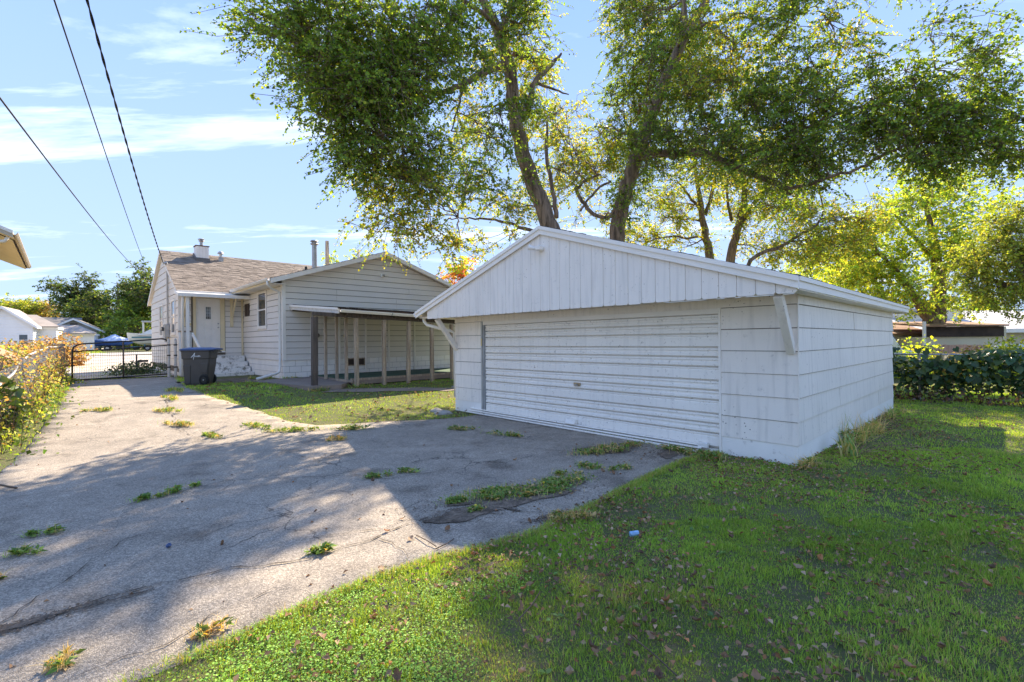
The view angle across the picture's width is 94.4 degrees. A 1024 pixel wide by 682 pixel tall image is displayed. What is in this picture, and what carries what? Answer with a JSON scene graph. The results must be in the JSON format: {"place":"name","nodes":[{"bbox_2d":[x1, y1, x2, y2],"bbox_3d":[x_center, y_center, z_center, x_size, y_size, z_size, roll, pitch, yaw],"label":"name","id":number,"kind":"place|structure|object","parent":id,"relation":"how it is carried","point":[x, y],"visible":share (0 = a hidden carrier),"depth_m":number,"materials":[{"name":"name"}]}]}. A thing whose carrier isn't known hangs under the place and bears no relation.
{"place":"outdoors","nodes":[
{"label":"outdoors","id":0,"kind":"place"},
{"bbox_2d":[0,97,134,267],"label":"overhead wire","id":1,"kind":"object","parent":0,"point":[14,117],"visible":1,"depth_m":12.29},
{"bbox_2d":[24,352,151,356],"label":"road","id":2,"kind":"structure","parent":0,"point":[128,353],"depth_m":44.52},
{"bbox_2d":[53,0,146,268],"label":"overhead wire","id":3,"kind":"object","parent":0,"point":[89,105],"visible":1,"depth_m":12.34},
{"bbox_2d":[28,378,476,425],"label":"lawn grass","id":4,"kind":"structure","parent":0,"point":[348,420],"depth_m":11.91,"materials":[{"name":"plant"}]},
{"bbox_2d":[0,377,704,681],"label":"driveway","id":5,"kind":"structure","parent":0,"point":[255,512],"depth_m":4.56,"materials":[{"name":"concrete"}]},
{"bbox_2d":[0,540,47,557],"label":"weed","id":6,"kind":"object","parent":5,"relation":"on","point":[20,550],"visible":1,"depth_m":3.62,"materials":[{"name":"green plant"}]},
{"bbox_2d":[14,522,71,537],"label":"weed","id":7,"kind":"object","parent":5,"relation":"on","point":[32,533],"visible":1,"depth_m":3.98,"materials":[{"name":"green plant"}]},
{"bbox_2d":[20,637,94,675],"bbox_3d":[-2.262,1.567,2.375,0.219,0.106,0.268,-1,0,0],"label":"weed","id":8,"kind":"object","parent":5,"relation":"on","point":[62,657],"visible":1,"depth_m":2.34,"materials":[{"name":"yellow plant"}]},
{"bbox_2d":[80,405,112,411],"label":"weed","id":9,"kind":"object","parent":5,"relation":"on","point":[101,409],"visible":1,"depth_m":9.90,"materials":[{"name":"green plant"}]},
{"bbox_2d":[71,338,166,380],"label":"driveway gate","id":10,"kind":"structure","parent":5,"relation":"on","point":[126,348],"depth_m":17.35,"materials":[{"name":"black metal"}]},
{"bbox_2d":[126,490,171,502],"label":"weed","id":11,"kind":"object","parent":5,"relation":"on","point":[142,496],"visible":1,"depth_m":4.87,"materials":[{"name":"green plant"}]},
{"bbox_2d":[152,406,184,411],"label":"weed","id":12,"kind":"object","parent":5,"relation":"on","point":[167,409],"visible":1,"depth_m":10.05,"materials":[{"name":"green plant"}]},
{"bbox_2d":[162,419,195,425],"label":"weed","id":13,"kind":"object","parent":5,"relation":"on","point":[181,423],"visible":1,"depth_m":8.89,"materials":[{"name":"green plant"}]},
{"bbox_2d":[164,479,201,493],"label":"weed","id":14,"kind":"object","parent":5,"relation":"on","point":[178,488],"visible":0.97,"depth_m":5.13,"materials":[{"name":"green plant"}]},
{"bbox_2d":[182,612,236,641],"bbox_3d":[-1.660,1.560,2.626,0.282,0.100,0.243,-1,0,0],"label":"weed","id":15,"kind":"object","parent":5,"relation":"on","point":[203,630],"visible":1,"depth_m":2.60,"materials":[{"name":"yellow plant"}]},
{"bbox_2d":[201,430,224,437],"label":"weed","id":16,"kind":"object","parent":5,"relation":"on","point":[210,434],"visible":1,"depth_m":8.01,"materials":[{"name":"green plant"}]},
{"bbox_2d":[240,420,275,428],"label":"weed","id":17,"kind":"object","parent":5,"relation":"on","point":[259,424],"visible":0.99,"depth_m":8.90,"materials":[{"name":"green plant"}]},
{"bbox_2d":[256,424,328,432],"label":"weed","id":18,"kind":"object","parent":5,"relation":"on","point":[296,428],"visible":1,"depth_m":8.52,"materials":[{"name":"green plant"}]},
{"bbox_2d":[304,539,337,555],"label":"weed","id":19,"kind":"object","parent":5,"relation":"on","point":[319,549],"visible":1,"depth_m":3.59,"materials":[{"name":"green plant"}]},
{"bbox_2d":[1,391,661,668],"bbox_3d":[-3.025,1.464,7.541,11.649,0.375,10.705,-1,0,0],"label":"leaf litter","id":20,"kind":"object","parent":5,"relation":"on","point":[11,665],"visible":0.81,"depth_m":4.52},
{"bbox_2d":[325,432,346,441],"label":"weed","id":21,"kind":"object","parent":5,"relation":"on","point":[343,437],"visible":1,"depth_m":7.71,"materials":[{"name":"green plant"}]},
{"bbox_2d":[330,421,373,429],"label":"weed","id":22,"kind":"object","parent":5,"relation":"on","point":[352,427],"visible":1,"depth_m":8.66,"materials":[{"name":"green plant"}]},
{"bbox_2d":[363,469,397,477],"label":"weed","id":23,"kind":"object","parent":5,"relation":"on","point":[370,475],"visible":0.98,"depth_m":5.59,"materials":[{"name":"green plant"}]},
{"bbox_2d":[397,465,424,472],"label":"weed","id":24,"kind":"object","parent":5,"relation":"on","point":[404,469],"visible":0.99,"depth_m":5.79,"materials":[{"name":"green plant"}]},
{"bbox_2d":[433,493,472,505],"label":"weed","id":25,"kind":"object","parent":5,"relation":"on","point":[454,499],"visible":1,"depth_m":4.67,"materials":[{"name":"green plant"}]},
{"bbox_2d":[481,428,523,436],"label":"weed","id":26,"kind":"object","parent":5,"relation":"on","point":[512,433],"visible":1,"depth_m":7.95,"materials":[{"name":"green plant"}]},
{"bbox_2d":[443,466,595,502],"bbox_3d":[0.167,1.542,4.995,1.969,0.104,0.765,-1,0,-34],"label":"weed","id":27,"kind":"object","parent":5,"relation":"on","point":[497,492],"visible":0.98,"depth_m":4.98,"materials":[{"name":"green plant"}]},
{"bbox_2d":[548,468,590,475],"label":"weed","id":28,"kind":"object","parent":5,"relation":"on","point":[558,472],"visible":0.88,"depth_m":5.60,"materials":[{"name":"green plant"}]},
{"bbox_2d":[572,458,605,469],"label":"weed","id":29,"kind":"object","parent":5,"relation":"on","point":[590,464],"visible":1,"depth_m":5.92,"materials":[{"name":"green plant"}]},
{"bbox_2d":[567,439,654,455],"bbox_3d":[1.540,1.512,6.873,1.835,0.141,0.677,-1,0,-25],"label":"weed","id":30,"kind":"object","parent":5,"relation":"on","point":[587,450],"visible":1,"depth_m":6.77,"materials":[{"name":"green plant"}]},
{"bbox_2d":[604,462,633,470],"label":"weed","id":31,"kind":"object","parent":5,"relation":"on","point":[624,466],"visible":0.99,"depth_m":5.81,"materials":[{"name":"green plant"}]},
{"bbox_2d":[646,443,728,460],"bbox_3d":[2.432,1.504,6.590,1.342,0.148,0.483,-1,0,40],"label":"weed","id":32,"kind":"object","parent":5,"relation":"on","point":[687,451],"visible":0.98,"depth_m":6.50,"materials":[{"name":"green plant"}]},
{"bbox_2d":[324,387,453,391],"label":"path","id":33,"kind":"structure","parent":0,"point":[392,389],"depth_m":14.02,"materials":[{"name":"grey concrete"}]},
{"bbox_2d":[0,346,1023,681],"bbox_3d":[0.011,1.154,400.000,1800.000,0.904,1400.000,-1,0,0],"label":"ground","id":34,"kind":"structure","parent":0,"point":[798,586],"depth_m":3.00,"materials":[{"name":"plant"}]},
{"bbox_2d":[0,348,28,385],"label":"cardboard box","id":35,"kind":"object","parent":34,"relation":"on","point":[2,351],"visible":0.18,"depth_m":12.68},
{"bbox_2d":[0,225,31,268],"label":"neighbour house","id":36,"kind":"structure","parent":34,"relation":"on","point":[12,250],"depth_m":15.53,"materials":[{"name":"brown"}]},
{"bbox_2d":[0,375,33,428],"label":"leafy shrub","id":37,"kind":"object","parent":34,"relation":"on","point":[7,382],"visible":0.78,"depth_m":7.72,"materials":[{"name":"green plant"}]},
{"bbox_2d":[0,306,41,350],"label":"white house","id":38,"kind":"structure","parent":34,"relation":"on","point":[18,326],"depth_m":44.35,"materials":[{"name":"clear wood"}]},
{"bbox_2d":[18,334,28,346],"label":"window","id":39,"kind":"structure","parent":38,"relation":"in","point":[20,336],"depth_m":44.57,"materials":[{"name":"white glass"}]},
{"bbox_2d":[0,292,49,315],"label":"background tree","id":40,"kind":"object","parent":34,"relation":"on","point":[23,305],"visible":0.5,"depth_m":90.79,"materials":[{"name":"green plant"}]},
{"bbox_2d":[0,341,55,368],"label":"dry brush","id":41,"kind":"object","parent":34,"relation":"on","point":[8,349],"visible":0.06,"depth_m":20.86,"materials":[{"name":"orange plant"}]},
{"bbox_2d":[0,343,65,433],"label":"chain link fence","id":42,"kind":"object","parent":34,"relation":"on","point":[23,361],"visible":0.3,"depth_m":10.02,"materials":[{"name":"grey metal"}]},
{"bbox_2d":[0,339,99,458],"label":"fence vine","id":43,"kind":"object","parent":42,"relation":"attached to","point":[50,377],"visible":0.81,"depth_m":9.43,"materials":[{"name":"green plant"}]},
{"bbox_2d":[19,295,60,316],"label":"background tree","id":44,"kind":"object","parent":34,"relation":"on","point":[44,314],"visible":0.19,"depth_m":92.32,"materials":[{"name":"green plant"}]},
{"bbox_2d":[0,338,85,365],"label":"dry brush","id":45,"kind":"object","parent":34,"relation":"on","point":[28,341],"visible":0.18,"depth_m":26.09,"materials":[{"name":"orange plant"}]},
{"bbox_2d":[27,315,63,346],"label":"white annex","id":46,"kind":"object","parent":34,"relation":"on","point":[50,329],"visible":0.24,"depth_m":47.32,"materials":[{"name":"clear wood"}]},
{"bbox_2d":[40,316,81,324],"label":"dark roof house","id":47,"kind":"structure","parent":34,"relation":"on","point":[56,320],"depth_m":66.70,"materials":[{"name":"black metal"}]},
{"bbox_2d":[28,331,97,365],"bbox_3d":[-25.640,0.518,27.074,3.079,2.158,3.078,-1,0,-39],"label":"dry brush","id":48,"kind":"object","parent":34,"relation":"on","point":[60,336],"visible":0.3,"depth_m":26.96,"materials":[{"name":"orange plant"}]},
{"bbox_2d":[32,263,110,317],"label":"background tree","id":49,"kind":"object","parent":34,"relation":"on","point":[64,296],"visible":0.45,"depth_m":78.94,"materials":[{"name":"green plant"}]},
{"bbox_2d":[58,325,99,350],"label":"white shed","id":50,"kind":"structure","parent":34,"relation":"on","point":[89,336],"depth_m":55.65,"materials":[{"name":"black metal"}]},
{"bbox_2d":[45,299,113,331],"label":"background tree","id":51,"kind":"object","parent":34,"relation":"on","point":[75,311],"visible":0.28,"depth_m":74.69,"materials":[{"name":"green plant"}]},
{"bbox_2d":[57,318,104,348],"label":"grey house","id":52,"kind":"structure","parent":34,"relation":"on","point":[86,325],"depth_m":60.95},
{"bbox_2d":[62,275,143,346],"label":"background tree","id":53,"kind":"object","parent":34,"relation":"on","point":[97,301],"visible":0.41,"depth_m":73.05,"materials":[{"name":"green plant"}]},
{"bbox_2d":[94,334,134,350],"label":"covered boat","id":54,"kind":"object","parent":34,"relation":"on","point":[114,337],"visible":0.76,"depth_m":57.46,"materials":[{"name":"blue fabric"}]},
{"bbox_2d":[66,355,173,378],"bbox_3d":[-24.751,1.300,30.045,6.561,0.316,32.471,-1,0,-42],"label":"apron","id":55,"kind":"object","parent":34,"relation":"on","point":[104,363],"visible":0.35,"depth_m":27.06,"materials":[{"name":"concrete"}]},
{"bbox_2d":[96,296,151,349],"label":"background tree","id":56,"kind":"object","parent":34,"relation":"on","point":[123,323],"visible":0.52,"depth_m":62.60,"materials":[{"name":"green plant"}]},
{"bbox_2d":[104,256,153,348],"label":"background tree","id":57,"kind":"object","parent":34,"relation":"on","point":[130,291],"visible":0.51,"depth_m":64.26,"materials":[{"name":"green plant"}]},
{"bbox_2d":[101,360,165,375],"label":"shrub","id":58,"kind":"object","parent":34,"relation":"on","point":[135,370],"visible":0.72,"depth_m":19.31,"materials":[{"name":"green plant"}]},
{"bbox_2d":[127,321,151,350],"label":"cabin boat","id":59,"kind":"object","parent":34,"relation":"on","point":[143,335],"visible":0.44,"depth_m":54.17,"materials":[{"name":"plastic"}]},
{"bbox_2d":[0,364,303,467],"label":"verge grass","id":60,"kind":"structure","parent":34,"relation":"on","point":[237,387],"depth_m":13.00,"materials":[{"name":"plant"}]},
{"bbox_2d":[167,339,170,376],"bbox_3d":[-13.139,0.696,18.148,0.114,1.560,0.120,-1,0,0],"label":"gate post","id":61,"kind":"object","parent":34,"relation":"on","point":[168,358],"visible":0.92,"depth_m":18.11,"materials":[{"name":"black metal"}]},
{"bbox_2d":[174,338,176,376],"bbox_3d":[-12.938,0.684,18.228,0.114,1.580,0.120,-1,0,0],"label":"gate post","id":62,"kind":"object","parent":34,"relation":"on","point":[175,357],"visible":0.93,"depth_m":18.19,"materials":[{"name":"black metal"}]},
{"bbox_2d":[179,347,222,384],"bbox_3d":[-9.568,0.762,14.630,0.996,1.135,0.731,-1,0,-12],"label":"wheeled bin","id":63,"kind":"object","parent":34,"relation":"on","point":[199,364],"visible":0.98,"depth_m":14.34,"materials":[{"name":"plastic"}]},
{"bbox_2d":[178,331,253,376],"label":"entry steps","id":64,"kind":"structure","parent":34,"relation":"on","point":[232,366],"depth_m":18.77,"materials":[{"name":"white concrete"}]},
{"bbox_2d":[178,377,255,382],"bbox_3d":[-9.588,1.336,15.870,2.208,0.001,2.517,-1,0,41],"label":"soil bed","id":65,"kind":"object","parent":34,"relation":"on","point":[237,380],"visible":0.59,"depth_m":16.37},
{"bbox_2d":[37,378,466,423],"bbox_3d":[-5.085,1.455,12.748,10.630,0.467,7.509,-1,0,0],"label":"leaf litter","id":66,"kind":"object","parent":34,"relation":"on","point":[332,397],"visible":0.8,"depth_m":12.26,"materials":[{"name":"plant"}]},
{"bbox_2d":[252,377,348,391],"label":"patio slab","id":67,"kind":"structure","parent":34,"relation":"on","point":[304,383],"depth_m":14.37,"materials":[{"name":"grey concrete"}]},
{"bbox_2d":[147,238,454,379],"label":"house","id":68,"kind":"structure","parent":34,"relation":"on","point":[231,306],"depth_m":19.06,"materials":[{"name":"paint"}]},
{"bbox_2d":[85,0,163,262],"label":"service cable","id":69,"kind":"object","parent":68,"relation":"attached to","point":[102,57],"visible":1,"depth_m":9.24,"materials":[{"name":"rubber"}]},
{"bbox_2d":[159,304,162,337],"bbox_3d":[-16.100,-0.910,21.763,0.070,1.530,1.060,-1,0,-43],"label":"window","id":70,"kind":"structure","parent":68,"relation":"in","point":[160,306],"depth_m":21.83,"materials":[{"name":"white glass"}]},
{"bbox_2d":[170,298,175,334],"bbox_3d":[-13.897,-0.977,19.442,0.070,1.480,1.020,-1,0,-43],"label":"window","id":71,"kind":"structure","parent":68,"relation":"in","point":[172,302],"depth_m":19.45,"materials":[{"name":"white glass"}]},
{"bbox_2d":[196,298,219,347],"bbox_3d":[-12.300,-0.677,19.198,0.840,2.090,0.090,-1,0,-43],"label":"back door","id":72,"kind":"structure","parent":68,"relation":"in","point":[207,310],"depth_m":19.19,"materials":[{"name":"white wood"}]},
{"bbox_2d":[257,290,266,328],"bbox_3d":[-9.579,-1.178,18.167,0.070,1.440,1.180,-1,0,-44],"label":"window","id":73,"kind":"structure","parent":68,"relation":"in","point":[261,296],"depth_m":18.14,"materials":[{"name":"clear glass"}]},
{"bbox_2d":[325,241,328,264],"bbox_3d":[-13.214,-2.673,34.001,0.312,9.000,0.315,-1,0,0],"label":"utility pole","id":74,"kind":"object","parent":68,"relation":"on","point":[326,252],"visible":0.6,"depth_m":33.91,"materials":[{"name":"wood"}]},
{"bbox_2d":[144,551,543,681],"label":"ground cover","id":75,"kind":"object","parent":34,"relation":"on","point":[358,652],"visible":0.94,"depth_m":2.45,"materials":[{"name":"green plant"}]},
{"bbox_2d":[289,304,454,386],"bbox_3d":[-3.906,0.050,17.452,8.054,2.715,4.128,-1,0,-43],"label":"porch","id":76,"kind":"object","parent":34,"relation":"on","point":[384,376],"visible":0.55,"depth_m":15.46,"materials":[{"name":"beige wood"}]},
{"bbox_2d":[180,0,606,286],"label":"elm tree","id":77,"kind":"object","parent":34,"relation":"on","point":[369,86],"visible":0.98,"depth_m":11.90,"materials":[{"name":"green plant"}]},
{"bbox_2d":[108,427,724,681],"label":"edge grass","id":78,"kind":"structure","parent":34,"relation":"on","point":[529,532],"depth_m":3.32,"materials":[{"name":"plant"}]},
{"bbox_2d":[439,256,477,284],"bbox_3d":[-3.842,-2.898,40.066,5.202,8.499,3.916,-1,0,-31],"label":"red maple","id":79,"kind":"object","parent":34,"relation":"on","point":[460,270],"visible":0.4,"depth_m":39.34,"materials":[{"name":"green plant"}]},
{"bbox_2d":[534,505,599,522],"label":"weed","id":80,"kind":"object","parent":34,"relation":"on","point":[586,514],"visible":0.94,"depth_m":4.23,"materials":[{"name":"green plant"}]},
{"bbox_2d":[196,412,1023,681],"bbox_3d":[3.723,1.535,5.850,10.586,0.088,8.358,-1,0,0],"label":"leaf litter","id":81,"kind":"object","parent":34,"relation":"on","point":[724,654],"visible":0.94,"depth_m":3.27,"materials":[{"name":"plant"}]},
{"bbox_2d":[628,633,676,675],"bbox_3d":[0.686,1.544,2.348,0.017,0.027,0.336,-1,0,-27],"label":"twig","id":82,"kind":"object","parent":34,"relation":"on","point":[671,670],"visible":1,"depth_m":2.31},
{"bbox_2d":[413,226,909,465],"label":"garage","id":83,"kind":"structure","parent":34,"relation":"on","point":[564,329],"depth_m":7.43,"materials":[{"name":"paint"}]},
{"bbox_2d":[485,314,718,447],"bbox_3d":[1.161,0.586,8.484,0.188,1.905,5.060,-1,0,-44],"label":"garage door","id":84,"kind":"structure","parent":83,"relation":"in","point":[651,376],"depth_m":7.92,"materials":[{"name":"white metal"}]},
{"bbox_2d":[625,165,756,299],"bbox_3d":[7.908,-3.778,22.042,7.485,10.629,3.118,-1,0,0],"label":"slim tree","id":85,"kind":"object","parent":34,"relation":"on","point":[705,234],"visible":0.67,"depth_m":21.90,"materials":[{"name":"green plant"}]},
{"bbox_2d":[507,0,1023,243],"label":"elm tree","id":86,"kind":"object","parent":34,"relation":"on","point":[885,128],"visible":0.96,"depth_m":13.85,"materials":[{"name":"green plant"}]},
{"bbox_2d":[526,405,1023,674],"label":"broadleaf cover","id":87,"kind":"object","parent":34,"relation":"on","point":[548,670],"visible":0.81,"depth_m":3.89,"materials":[{"name":"green plant"}]},
{"bbox_2d":[713,97,848,298],"bbox_3d":[12.602,-5.277,22.626,6.198,13.535,4.647,-1,0,35],"label":"slim tree","id":88,"kind":"object","parent":34,"relation":"on","point":[736,236],"visible":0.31,"depth_m":22.80,"materials":[{"name":"green plant"}]},
{"bbox_2d":[784,453,822,469],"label":"weed","id":89,"kind":"object","parent":34,"relation":"on","point":[804,462],"visible":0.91,"depth_m":5.85,"materials":[{"name":"green plant"}]},
{"bbox_2d":[746,173,904,280],"bbox_3d":[13.135,-2.798,20.114,5.719,8.555,4.984,-1,0,35],"label":"slim tree","id":90,"kind":"object","parent":34,"relation":"on","point":[831,243],"visible":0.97,"depth_m":19.60,"materials":[{"name":"green plant"}]},
{"bbox_2d":[784,226,885,289],"bbox_3d":[27.212,-4.267,40.201,8.717,11.235,5.452,-1,0,0],"label":"background tree","id":91,"kind":"object","parent":34,"relation":"on","point":[808,275],"visible":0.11,"depth_m":39.82,"materials":[{"name":"green plant"}]},
{"bbox_2d":[851,413,905,435],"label":"weed","id":92,"kind":"object","parent":34,"relation":"on","point":[873,429],"visible":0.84,"depth_m":7.92,"materials":[{"name":"green plant"}]},
{"bbox_2d":[838,409,921,444],"bbox_3d":[5.287,1.301,7.182,1.713,0.517,1.390,-1,0,0],"label":"weed","id":93,"kind":"object","parent":34,"relation":"on","point":[859,438],"visible":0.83,"depth_m":7.29,"materials":[{"name":"green plant"}]},
{"bbox_2d":[832,430,944,457],"bbox_3d":[4.952,1.393,6.528,1.280,0.339,0.963,-1,0,0],"label":"strap leaf plant","id":94,"kind":"object","parent":34,"relation":"on","point":[850,447],"visible":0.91,"depth_m":6.41,"materials":[{"name":"green plant"}]},
{"bbox_2d":[878,404,908,418],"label":"weed","id":95,"kind":"object","parent":34,"relation":"on","point":[890,412],"visible":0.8,"depth_m":9.58,"materials":[{"name":"green plant"}]},
{"bbox_2d":[783,151,1023,336],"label":"maple tree","id":96,"kind":"object","parent":34,"relation":"on","point":[934,308],"visible":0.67,"depth_m":25.45,"materials":[{"name":"green plant"}]},
{"bbox_2d":[892,325,921,340],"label":"brown garage","id":97,"kind":"structure","parent":34,"relation":"on","point":[900,331],"depth_m":26.64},
{"bbox_2d":[892,334,943,377],"bbox_3d":[15.312,0.643,17.920,1.786,1.836,2.120,-1,0,31],"label":"brush","id":98,"kind":"object","parent":34,"relation":"on","point":[917,346],"visible":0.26,"depth_m":17.93,"materials":[{"name":"yellow plant"}]},
{"bbox_2d":[921,348,978,382],"bbox_3d":[15.586,0.900,17.004,1.592,1.306,1.514,-1,0,-10],"label":"brush","id":99,"kind":"object","parent":34,"relation":"on","point":[945,352],"visible":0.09,"depth_m":16.91,"materials":[{"name":"green plant"}]},
{"bbox_2d":[893,321,1008,348],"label":"brown shed","id":100,"kind":"structure","parent":34,"relation":"on","point":[962,333],"depth_m":24.41,"materials":[{"name":"wood"}]},
{"bbox_2d":[892,346,1023,407],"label":"vine hedge","id":101,"kind":"object","parent":34,"relation":"on","point":[1006,357],"visible":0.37,"depth_m":11.44,"materials":[{"name":"green plant"}]},
{"bbox_2d":[892,308,1023,343],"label":"pale roof house","id":102,"kind":"structure","parent":34,"relation":"on","point":[1012,328],"depth_m":30.77,"materials":[{"name":"white"}]},
{"bbox_2d":[932,344,983,358],"bbox_3d":[20.505,0.754,21.888,2.603,1.198,0.092,-1,0,6],"label":"board fence","id":103,"kind":"object","parent":34,"relation":"on","point":[948,348],"visible":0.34,"depth_m":21.88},
{"bbox_2d":[932,187,1023,324],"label":"olive tree","id":104,"kind":"object","parent":34,"relation":"on","point":[1011,293],"visible":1,"depth_m":18.77,"materials":[{"name":"green plant"}]},
{"bbox_2d":[947,293,1010,310],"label":"background tree","id":105,"kind":"object","parent":34,"relation":"on","point":[958,304],"visible":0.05,"depth_m":43.41,"materials":[{"name":"green plant"}]},
{"bbox_2d":[954,336,1023,376],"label":"brush","id":106,"kind":"object","parent":34,"relation":"on","point":[989,346],"visible":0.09,"depth_m":18.41,"materials":[{"name":"green plant"}]},
{"bbox_2d":[995,335,1023,375],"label":"brush","id":107,"kind":"object","parent":34,"relation":"on","point":[1014,345],"visible":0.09,"depth_m":17.85,"materials":[{"name":"green plant"}]},
{"bbox_2d":[0,0,1023,334],"label":"sky","id":108,"kind":"structure","parent":0,"point":[215,165],"materials":[{"name":"blue"}]},
{"bbox_2d":[892,336,917,371],"bbox_3d":[13.855,0.537,19.576,4.594,1.860,1.969,-1,0,-4],"label":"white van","id":109,"kind":"object","parent":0,"point":[895,344],"visible":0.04,"depth_m":18.78,"materials":[{"name":"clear metal"}]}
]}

